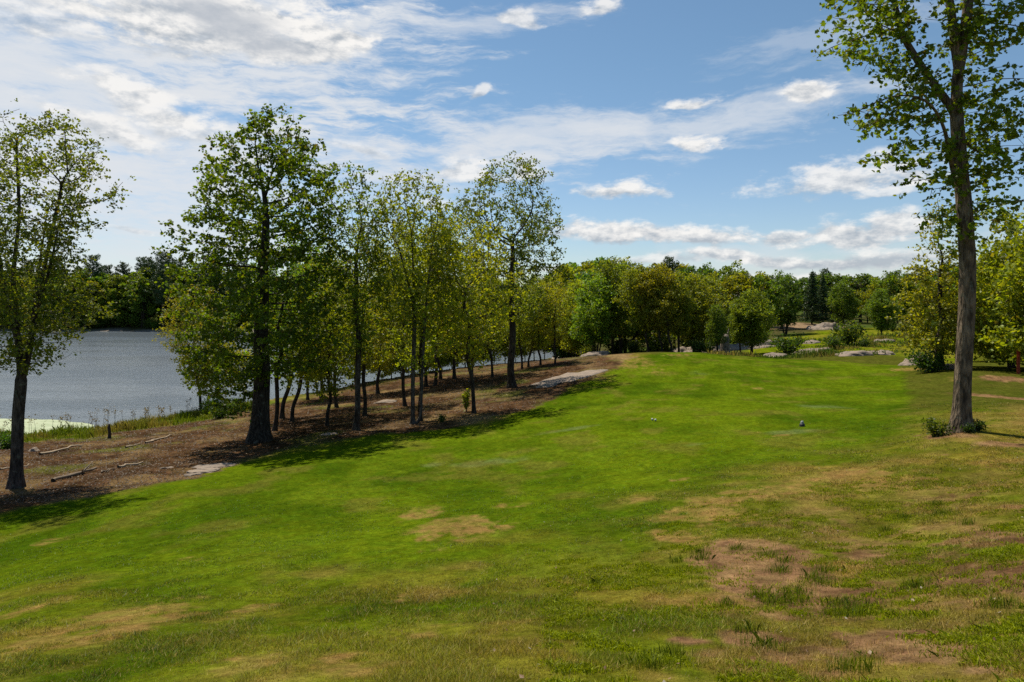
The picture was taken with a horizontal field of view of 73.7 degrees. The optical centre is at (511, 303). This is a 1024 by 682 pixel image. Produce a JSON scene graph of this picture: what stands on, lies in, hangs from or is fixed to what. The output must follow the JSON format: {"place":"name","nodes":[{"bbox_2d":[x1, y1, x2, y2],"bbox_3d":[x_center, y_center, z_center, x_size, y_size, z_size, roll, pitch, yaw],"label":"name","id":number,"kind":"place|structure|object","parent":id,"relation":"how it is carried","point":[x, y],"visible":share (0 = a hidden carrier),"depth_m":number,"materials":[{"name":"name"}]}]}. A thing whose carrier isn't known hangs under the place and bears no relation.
{"place":"outdoors","nodes":[
{"label":"outdoors","id":0,"kind":"place"},
{"bbox_2d":[0,331,553,426],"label":"lake","id":1,"kind":"structure","parent":0,"point":[126,372],"depth_m":69.64,"materials":[{"name":"grey liquid"}]},
{"bbox_2d":[0,419,93,433],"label":"duckweed mat","id":2,"kind":"object","parent":1,"relation":"on","point":[48,423],"visible":0.39,"depth_m":44.95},
{"bbox_2d":[0,307,1023,681],"bbox_3d":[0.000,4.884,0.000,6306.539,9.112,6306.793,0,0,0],"label":"ground","id":3,"kind":"structure","parent":0,"point":[624,399],"depth_m":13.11,"materials":[{"name":"green plant"}]},
{"bbox_2d":[0,430,10,448],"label":"shrub","id":4,"kind":"object","parent":3,"relation":"on","point":[5,443],"visible":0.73,"depth_m":32.91,"materials":[{"name":"green plant"}]},
{"bbox_2d":[0,98,135,488],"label":"ash tree","id":5,"kind":"object","parent":3,"relation":"on","point":[23,348],"visible":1,"depth_m":21.60,"materials":[{"name":"green plant"}]},
{"bbox_2d":[57,279,87,326],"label":"tree","id":6,"kind":"object","parent":3,"relation":"on","point":[68,292],"visible":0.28,"depth_m":197.40,"materials":[{"name":"green plant"}]},
{"bbox_2d":[56,268,104,312],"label":"tree","id":7,"kind":"object","parent":3,"relation":"on","point":[87,279],"visible":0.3,"depth_m":200.06,"materials":[{"name":"green plant"}]},
{"bbox_2d":[70,281,104,326],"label":"tree","id":8,"kind":"object","parent":3,"relation":"on","point":[96,294],"visible":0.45,"depth_m":198.87,"materials":[{"name":"green plant"}]},
{"bbox_2d":[81,254,107,293],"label":"conifer","id":9,"kind":"object","parent":3,"relation":"on","point":[96,266],"visible":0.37,"depth_m":204.68,"materials":[{"name":"green plant"}]},
{"bbox_2d":[91,272,111,310],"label":"tree","id":10,"kind":"object","parent":3,"relation":"on","point":[97,278],"visible":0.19,"depth_m":202.79,"materials":[{"name":"green plant"}]},
{"bbox_2d":[1,398,202,435],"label":"bank weed stalks","id":11,"kind":"object","parent":3,"relation":"on","point":[103,420],"visible":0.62,"depth_m":40.87,"materials":[{"name":"green plant"}]},
{"bbox_2d":[0,396,204,431],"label":"bank weed heads","id":12,"kind":"object","parent":11,"relation":"attached to","point":[161,410],"visible":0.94,"depth_m":40.61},
{"bbox_2d":[96,280,135,321],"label":"tree","id":13,"kind":"object","parent":3,"relation":"on","point":[113,299],"visible":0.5,"depth_m":199.36,"materials":[{"name":"green plant"}]},
{"bbox_2d":[103,275,133,326],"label":"tree","id":14,"kind":"object","parent":3,"relation":"on","point":[113,278],"visible":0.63,"depth_m":199.62,"materials":[{"name":"green plant"}]},
{"bbox_2d":[109,312,129,326],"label":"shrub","id":15,"kind":"object","parent":3,"relation":"on","point":[120,322],"visible":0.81,"depth_m":199.88,"materials":[{"name":"green plant"}]},
{"bbox_2d":[109,261,132,324],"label":"conifer","id":16,"kind":"object","parent":3,"relation":"on","point":[122,270],"visible":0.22,"depth_m":204.21,"materials":[{"name":"green plant"}]},
{"bbox_2d":[0,400,251,442],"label":"bank grass","id":17,"kind":"structure","parent":3,"relation":"on","point":[132,424],"depth_m":40.95,"materials":[{"name":"green plant"}]},
{"bbox_2d":[119,275,159,326],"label":"tree","id":18,"kind":"object","parent":3,"relation":"on","point":[141,279],"visible":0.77,"depth_m":196.71,"materials":[{"name":"green plant"}]},
{"bbox_2d":[121,266,161,319],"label":"tree","id":19,"kind":"object","parent":3,"relation":"on","point":[139,272],"visible":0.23,"depth_m":199.49,"materials":[{"name":"green plant"}]},
{"bbox_2d":[133,256,161,319],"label":"pine tree","id":20,"kind":"object","parent":3,"relation":"on","point":[146,262],"visible":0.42,"depth_m":200.84,"materials":[{"name":"green plant"}]},
{"bbox_2d":[142,250,178,328],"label":"tree","id":21,"kind":"object","parent":3,"relation":"on","point":[164,277],"visible":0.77,"depth_m":195.09,"materials":[{"name":"green plant"}]},
{"bbox_2d":[152,284,236,408],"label":"shore tree","id":22,"kind":"object","parent":3,"relation":"on","point":[179,345],"visible":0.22,"depth_m":49.22,"materials":[{"name":"green plant"}]},
{"bbox_2d":[174,338,252,401],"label":"sapling","id":23,"kind":"object","parent":3,"relation":"on","point":[226,345],"visible":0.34,"depth_m":49.27,"materials":[{"name":"green plant"}]},
{"bbox_2d":[191,463,236,468],"bbox_3d":[-10.584,5.774,24.001,1.806,0.315,1.063,0,0,0],"label":"rock outcrop","id":24,"kind":"object","parent":3,"relation":"on","point":[217,465],"visible":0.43,"depth_m":23.79,"materials":[{"name":"stone"}]},
{"bbox_2d":[208,403,233,419],"bbox_3d":[-18.888,6.952,43.992,1.958,1.134,1.509,0,0,-24],"label":"shrub","id":25,"kind":"object","parent":3,"relation":"on","point":[217,415],"visible":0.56,"depth_m":43.80,"materials":[{"name":"green plant"}]},
{"bbox_2d":[146,103,363,443],"bbox_3d":[-11.097,-1.289,30.026,8.732,15.280,8.930,0,0,0],"label":"maple tree","id":26,"kind":"object","parent":3,"relation":"on","point":[256,371],"visible":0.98,"depth_m":29.49,"materials":[{"name":"green plant"}]},
{"bbox_2d":[239,212,324,430],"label":"grove tree","id":27,"kind":"object","parent":3,"relation":"on","point":[281,357],"visible":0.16,"depth_m":34.34,"materials":[{"name":"green plant"}]},
{"bbox_2d":[224,241,358,418],"bbox_3d":[-13.008,1.647,40.767,7.672,10.841,6.506,0,0,0],"label":"grove tree","id":28,"kind":"object","parent":3,"relation":"on","point":[282,408],"visible":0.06,"depth_m":40.54,"materials":[{"name":"green plant"}]},
{"bbox_2d":[240,253,359,421],"bbox_3d":[-11.749,1.987,38.419,6.819,9.635,5.782,0,0,-17],"label":"grove tree","id":29,"kind":"object","parent":3,"relation":"on","point":[299,384],"visible":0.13,"depth_m":38.07,"materials":[{"name":"green plant"}]},
{"bbox_2d":[0,355,606,503],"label":"leaf litter","id":30,"kind":"object","parent":3,"relation":"on","point":[141,440],"visible":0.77,"depth_m":31.35,"materials":[{"name":"brown plant"}]},
{"bbox_2d":[51,461,96,481],"bbox_3d":[-15.010,5.835,23.647,0.401,0.377,2.222,0,0,2],"label":"fallen branch","id":31,"kind":"object","parent":30,"relation":"on","point":[71,474],"visible":1,"depth_m":23.57,"materials":[{"name":"brown wood"}]},
{"bbox_2d":[303,241,350,407],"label":"grove tree","id":32,"kind":"object","parent":3,"relation":"on","point":[335,401],"visible":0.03,"depth_m":44.60,"materials":[{"name":"green plant"}]},
{"bbox_2d":[287,277,373,425],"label":"grove tree","id":33,"kind":"object","parent":3,"relation":"on","point":[331,389],"visible":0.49,"depth_m":34.97,"materials":[{"name":"green plant"}]},
{"bbox_2d":[309,164,395,430],"bbox_3d":[-7.463,-0.195,31.856,4.010,12.677,4.024,0,0,0],"label":"grove tree","id":34,"kind":"object","parent":3,"relation":"on","point":[357,310],"visible":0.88,"depth_m":31.67,"materials":[{"name":"green plant"}]},
{"bbox_2d":[337,338,382,384],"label":"sapling","id":35,"kind":"object","parent":3,"relation":"on","point":[351,375],"visible":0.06,"depth_m":62.71,"materials":[{"name":"green plant"}]},
{"bbox_2d":[320,217,408,415],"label":"grove tree","id":36,"kind":"object","parent":3,"relation":"on","point":[370,360],"visible":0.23,"depth_m":38.53,"materials":[{"name":"green plant"}]},
{"bbox_2d":[338,257,408,393],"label":"grove tree","id":37,"kind":"object","parent":3,"relation":"on","point":[378,377],"visible":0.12,"depth_m":53.01,"materials":[{"name":"green plant"}]},
{"bbox_2d":[366,344,398,379],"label":"sapling","id":38,"kind":"object","parent":3,"relation":"on","point":[384,375],"visible":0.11,"depth_m":65.44,"materials":[{"name":"green plant"}]},
{"bbox_2d":[360,223,435,405],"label":"grove tree","id":39,"kind":"object","parent":3,"relation":"on","point":[389,345],"visible":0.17,"depth_m":42.22,"materials":[{"name":"green plant"}]},
{"bbox_2d":[355,168,473,423],"bbox_3d":[-4.636,-0.218,32.763,5.634,12.524,5.803,0,0,0],"label":"grove tree","id":40,"kind":"object","parent":3,"relation":"on","point":[404,305],"visible":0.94,"depth_m":32.38,"materials":[{"name":"green plant"}]},
{"bbox_2d":[368,219,463,386],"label":"grove tree","id":41,"kind":"object","parent":3,"relation":"on","point":[425,380],"visible":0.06,"depth_m":53.84,"materials":[{"name":"green plant"}]},
{"bbox_2d":[373,221,473,420],"bbox_3d":[-4.497,0.908,34.003,4.154,10.114,5.042,0,0,28],"label":"grove tree","id":42,"kind":"object","parent":3,"relation":"on","point":[440,346],"visible":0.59,"depth_m":33.37,"materials":[{"name":"green plant"}]},
{"bbox_2d":[401,205,479,385],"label":"grove tree","id":43,"kind":"object","parent":3,"relation":"on","point":[436,373],"visible":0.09,"depth_m":53.98,"materials":[{"name":"green plant"}]},
{"bbox_2d":[427,214,488,378],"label":"grove tree","id":44,"kind":"object","parent":3,"relation":"on","point":[454,366],"visible":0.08,"depth_m":56.88,"materials":[{"name":"green plant"}]},
{"bbox_2d":[439,249,498,384],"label":"grove tree","id":45,"kind":"object","parent":3,"relation":"on","point":[472,306],"visible":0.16,"depth_m":49.82,"materials":[{"name":"green plant"}]},
{"bbox_2d":[406,209,532,412],"bbox_3d":[-2.462,0.544,34.719,5.589,10.385,6.347,0,0,-42],"label":"grove tree","id":46,"kind":"object","parent":3,"relation":"on","point":[466,318],"visible":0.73,"depth_m":34.06,"materials":[{"name":"green plant"}]},
{"bbox_2d":[456,252,528,376],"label":"grove tree","id":47,"kind":"object","parent":3,"relation":"on","point":[495,337],"visible":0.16,"depth_m":53.39,"materials":[{"name":"green plant"}]},
{"bbox_2d":[479,329,508,363],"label":"sapling","id":48,"kind":"object","parent":3,"relation":"on","point":[503,349],"visible":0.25,"depth_m":84.67,"materials":[{"name":"green plant"}]},
{"bbox_2d":[450,150,566,387],"bbox_3d":[-0.211,-2.203,45.841,8.123,16.038,9.528,0,0,0],"label":"oak tree","id":49,"kind":"object","parent":3,"relation":"on","point":[516,252],"visible":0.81,"depth_m":45.32,"materials":[{"name":"green plant"}]},
{"bbox_2d":[493,310,530,362],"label":"sapling","id":50,"kind":"object","parent":3,"relation":"on","point":[517,346],"visible":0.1,"depth_m":85.65,"materials":[{"name":"green plant"}]},
{"bbox_2d":[488,271,549,368],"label":"grove tree","id":51,"kind":"object","parent":3,"relation":"on","point":[519,323],"visible":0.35,"depth_m":57.12,"materials":[{"name":"green plant"}]},
{"bbox_2d":[507,279,557,366],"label":"grove tree","id":52,"kind":"object","parent":3,"relation":"on","point":[532,338],"visible":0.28,"depth_m":58.36,"materials":[{"name":"green plant"}]},
{"bbox_2d":[516,273,565,364],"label":"grove tree","id":53,"kind":"object","parent":3,"relation":"on","point":[539,337],"visible":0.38,"depth_m":58.49,"materials":[{"name":"green plant"}]},
{"bbox_2d":[528,270,576,364],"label":"grove tree","id":54,"kind":"object","parent":3,"relation":"on","point":[555,323],"visible":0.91,"depth_m":57.01,"materials":[{"name":"green plant"}]},
{"bbox_2d":[546,339,575,358],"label":"shrub","id":55,"kind":"object","parent":3,"relation":"on","point":[561,353],"visible":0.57,"depth_m":89.36,"materials":[{"name":"green plant"}]},
{"bbox_2d":[529,369,607,385],"bbox_3d":[3.784,5.215,46.797,3.630,1.039,6.541,0,0,34],"label":"rock outcrop","id":56,"kind":"object","parent":3,"relation":"on","point":[567,377],"visible":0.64,"depth_m":46.34,"materials":[{"name":"stone"}]},
{"bbox_2d":[542,262,596,304],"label":"tree","id":57,"kind":"object","parent":3,"relation":"on","point":[571,271],"visible":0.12,"depth_m":94.35,"materials":[{"name":"green plant"}]},
{"bbox_2d":[551,277,595,356],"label":"tree","id":58,"kind":"object","parent":3,"relation":"on","point":[575,344],"visible":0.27,"depth_m":82.99,"materials":[{"name":"green plant"}]},
{"bbox_2d":[562,269,599,348],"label":"tree","id":59,"kind":"object","parent":3,"relation":"on","point":[584,275],"visible":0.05,"depth_m":90.03,"materials":[{"name":"green plant"}]},
{"bbox_2d":[567,272,620,351],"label":"tree","id":60,"kind":"object","parent":3,"relation":"on","point":[589,323],"visible":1,"depth_m":75.08,"materials":[{"name":"green plant"}]},
{"bbox_2d":[593,256,632,353],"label":"tree","id":61,"kind":"object","parent":3,"relation":"on","point":[616,323],"visible":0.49,"depth_m":77.54,"materials":[{"name":"green plant"}]},
{"bbox_2d":[601,336,631,354],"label":"shrub","id":62,"kind":"object","parent":3,"relation":"on","point":[616,348],"visible":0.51,"depth_m":91.54,"materials":[{"name":"green plant"}]},
{"bbox_2d":[602,260,642,353],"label":"tree","id":63,"kind":"object","parent":3,"relation":"on","point":[626,331],"visible":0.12,"depth_m":81.47,"materials":[{"name":"green plant"}]},
{"bbox_2d":[611,261,661,351],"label":"tree","id":64,"kind":"object","parent":3,"relation":"on","point":[628,284],"visible":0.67,"depth_m":71.27,"materials":[{"name":"green plant"}]},
{"bbox_2d":[628,266,674,351],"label":"tree","id":65,"kind":"object","parent":3,"relation":"on","point":[642,292],"visible":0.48,"depth_m":70.42,"materials":[{"name":"green plant"}]},
{"bbox_2d":[638,330,684,351],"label":"shrub","id":66,"kind":"object","parent":3,"relation":"on","point":[654,344],"visible":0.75,"depth_m":84.69,"materials":[{"name":"green plant"}]},
{"bbox_2d":[637,263,688,351],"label":"tree","id":67,"kind":"object","parent":3,"relation":"on","point":[664,318],"visible":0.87,"depth_m":69.75,"materials":[{"name":"green plant"}]},
{"bbox_2d":[663,255,679,273],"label":"conifer","id":68,"kind":"object","parent":3,"relation":"on","point":[669,266],"visible":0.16,"depth_m":128.78,"materials":[{"name":"green plant"}]},
{"bbox_2d":[666,270,700,351],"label":"tree","id":69,"kind":"object","parent":3,"relation":"on","point":[683,310],"visible":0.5,"depth_m":71.53,"materials":[{"name":"green plant"}]},
{"bbox_2d":[674,266,723,280],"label":"tree","id":70,"kind":"object","parent":3,"relation":"on","point":[692,269],"visible":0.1,"depth_m":118.34,"materials":[{"name":"green plant"}]},
{"bbox_2d":[686,336,711,352],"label":"shrub","id":71,"kind":"object","parent":3,"relation":"on","point":[700,346],"visible":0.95,"depth_m":68.45,"materials":[{"name":"green plant"}]},
{"bbox_2d":[673,270,730,351],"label":"tree","id":72,"kind":"object","parent":3,"relation":"on","point":[695,332],"visible":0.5,"depth_m":75.26,"materials":[{"name":"green plant"}]},
{"bbox_2d":[693,272,734,339],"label":"tree","id":73,"kind":"object","parent":3,"relation":"on","point":[708,281],"visible":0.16,"depth_m":82.92,"materials":[{"name":"green plant"}]},
{"bbox_2d":[704,304,736,351],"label":"tree","id":74,"kind":"object","parent":3,"relation":"on","point":[717,324],"visible":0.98,"depth_m":67.73,"materials":[{"name":"green plant"}]},
{"bbox_2d":[717,259,747,294],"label":"tree","id":75,"kind":"object","parent":3,"relation":"on","point":[730,270],"visible":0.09,"depth_m":131.57,"materials":[{"name":"green plant"}]},
{"bbox_2d":[704,340,773,352],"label":"rock outcrop","id":76,"kind":"object","parent":3,"relation":"on","point":[733,347],"visible":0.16,"depth_m":80.47,"materials":[{"name":"stone"}]},
{"bbox_2d":[726,297,759,351],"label":"tree","id":77,"kind":"object","parent":3,"relation":"on","point":[738,321],"visible":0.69,"depth_m":70.23,"materials":[{"name":"green plant"}]},
{"bbox_2d":[719,272,771,342],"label":"tree","id":78,"kind":"object","parent":3,"relation":"on","point":[739,277],"visible":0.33,"depth_m":92.72,"materials":[{"name":"green plant"}]},
{"bbox_2d":[728,287,779,353],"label":"tree","id":79,"kind":"object","parent":3,"relation":"on","point":[758,322],"visible":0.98,"depth_m":69.39,"materials":[{"name":"green plant"}]},
{"bbox_2d":[734,274,785,322],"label":"tree","id":80,"kind":"object","parent":3,"relation":"on","point":[759,279],"visible":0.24,"depth_m":93.53,"materials":[{"name":"green plant"}]},
{"bbox_2d":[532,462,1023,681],"bbox_3d":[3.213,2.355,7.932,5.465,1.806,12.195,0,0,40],"label":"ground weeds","id":81,"kind":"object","parent":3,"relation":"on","point":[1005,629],"visible":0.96,"depth_m":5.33,"materials":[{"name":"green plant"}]},
{"bbox_2d":[767,273,804,334],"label":"tree","id":82,"kind":"object","parent":3,"relation":"on","point":[788,303],"visible":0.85,"depth_m":104.91,"materials":[{"name":"green plant"}]},
{"bbox_2d":[768,332,812,354],"bbox_3d":[26.058,3.813,64.115,3.049,2.293,3.958,0,0,-39],"label":"shrub","id":83,"kind":"object","parent":3,"relation":"on","point":[785,346],"visible":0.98,"depth_m":64.01,"materials":[{"name":"green plant"}]},
{"bbox_2d":[588,499,1021,674],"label":"grass tufts","id":84,"kind":"object","parent":3,"relation":"on","point":[913,584],"visible":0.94,"depth_m":4.92,"materials":[{"name":"green plant"}]},
{"bbox_2d":[793,277,827,313],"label":"tree","id":85,"kind":"object","parent":3,"relation":"on","point":[803,281],"visible":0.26,"depth_m":138.07,"materials":[{"name":"green plant"}]},
{"bbox_2d":[800,269,823,323],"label":"spruce tree","id":86,"kind":"object","parent":3,"relation":"on","point":[810,301],"visible":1,"depth_m":127.58,"materials":[{"name":"green plant"}]},
{"bbox_2d":[812,275,832,322],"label":"spruce tree","id":87,"kind":"object","parent":3,"relation":"on","point":[822,296],"visible":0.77,"depth_m":133.56,"materials":[{"name":"green plant"}]},
{"bbox_2d":[806,322,842,329],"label":"rock outcrop","id":88,"kind":"object","parent":3,"relation":"on","point":[825,326],"visible":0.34,"depth_m":112.29,"materials":[{"name":"stone"}]},
{"bbox_2d":[815,273,845,321],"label":"tree","id":89,"kind":"object","parent":3,"relation":"on","point":[835,278],"visible":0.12,"depth_m":147.68,"materials":[{"name":"green plant"}]},
{"bbox_2d":[820,332,843,348],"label":"shrub","id":90,"kind":"object","parent":3,"relation":"on","point":[833,340],"visible":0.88,"depth_m":66.60,"materials":[{"name":"green plant"}]},
{"bbox_2d":[824,279,863,326],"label":"tree","id":91,"kind":"object","parent":3,"relation":"on","point":[846,295],"visible":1,"depth_m":115.15,"materials":[{"name":"green plant"}]},
{"bbox_2d":[829,317,867,345],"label":"shrub","id":92,"kind":"object","parent":3,"relation":"on","point":[848,333],"visible":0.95,"depth_m":69.44,"materials":[{"name":"green plant"}]},
{"bbox_2d":[835,350,873,355],"bbox_3d":[28.460,4.517,57.008,3.150,1.158,2.370,0,0,-28],"label":"rock outcrop","id":93,"kind":"object","parent":3,"relation":"on","point":[857,353],"visible":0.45,"depth_m":56.53,"materials":[{"name":"stone"}]},
{"bbox_2d":[840,273,876,323],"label":"tree","id":94,"kind":"object","parent":3,"relation":"on","point":[861,278],"visible":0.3,"depth_m":144.07,"materials":[{"name":"green plant"}]},
{"bbox_2d":[854,276,889,320],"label":"tree","id":95,"kind":"object","parent":3,"relation":"on","point":[871,287],"visible":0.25,"depth_m":115.84,"materials":[{"name":"green plant"}]},
{"bbox_2d":[859,288,906,333],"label":"tree","id":96,"kind":"object","parent":3,"relation":"on","point":[879,321],"visible":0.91,"depth_m":91.60,"materials":[{"name":"green plant"}]},
{"bbox_2d":[864,270,911,328],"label":"tree","id":97,"kind":"object","parent":3,"relation":"on","point":[891,280],"visible":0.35,"depth_m":109.67,"materials":[{"name":"green plant"}]},
{"bbox_2d":[881,270,917,329],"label":"tree","id":98,"kind":"object","parent":3,"relation":"on","point":[910,287],"visible":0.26,"depth_m":110.76,"materials":[{"name":"green plant"}]},
{"bbox_2d":[811,0,1023,432],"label":"basswood tree","id":99,"kind":"object","parent":3,"relation":"on","point":[962,35],"visible":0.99,"depth_m":14.08,"materials":[{"name":"green plant"}]},
{"bbox_2d":[904,344,952,372],"bbox_3d":[21.232,2.826,34.574,2.604,1.509,2.006,0,0,24],"label":"shrub","id":100,"kind":"object","parent":3,"relation":"on","point":[930,365],"visible":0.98,"depth_m":34.52,"materials":[{"name":"green plant"}]},
{"bbox_2d":[921,416,954,436],"bbox_3d":[8.832,2.597,14.231,0.538,0.481,0.742,0,0,13],"label":"shrub","id":101,"kind":"object","parent":3,"relation":"on","point":[940,430],"visible":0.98,"depth_m":14.14,"materials":[{"name":"green plant"}]},
{"bbox_2d":[883,198,993,370],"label":"basswood tree","id":102,"kind":"object","parent":3,"relation":"on","point":[934,337],"visible":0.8,"depth_m":35.35,"materials":[{"name":"green plant"}]},
{"bbox_2d":[936,210,1023,367],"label":"roadside tree","id":103,"kind":"object","parent":3,"relation":"on","point":[985,262],"visible":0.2,"depth_m":35.82,"materials":[{"name":"green plant"}]},
{"bbox_2d":[974,208,1023,366],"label":"roadside tree","id":104,"kind":"object","parent":3,"relation":"on","point":[1010,326],"visible":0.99,"depth_m":32.14,"materials":[{"name":"green plant"}]},
{"bbox_2d":[0,0,1023,303],"label":"sky","id":105,"kind":"structure","parent":0,"point":[696,133],"materials":[{"name":"blue"}]},
{"bbox_2d":[493,462,1021,681],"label":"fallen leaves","id":106,"kind":"object","parent":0,"point":[522,676],"visible":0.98,"depth_m":4.00,"materials":[{"name":"brown plant"}]},
{"bbox_2d":[707,330,953,358],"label":"scrub grass","id":107,"kind":"structure","parent":0,"point":[813,353],"depth_m":65.30,"materials":[{"name":"green plant"}]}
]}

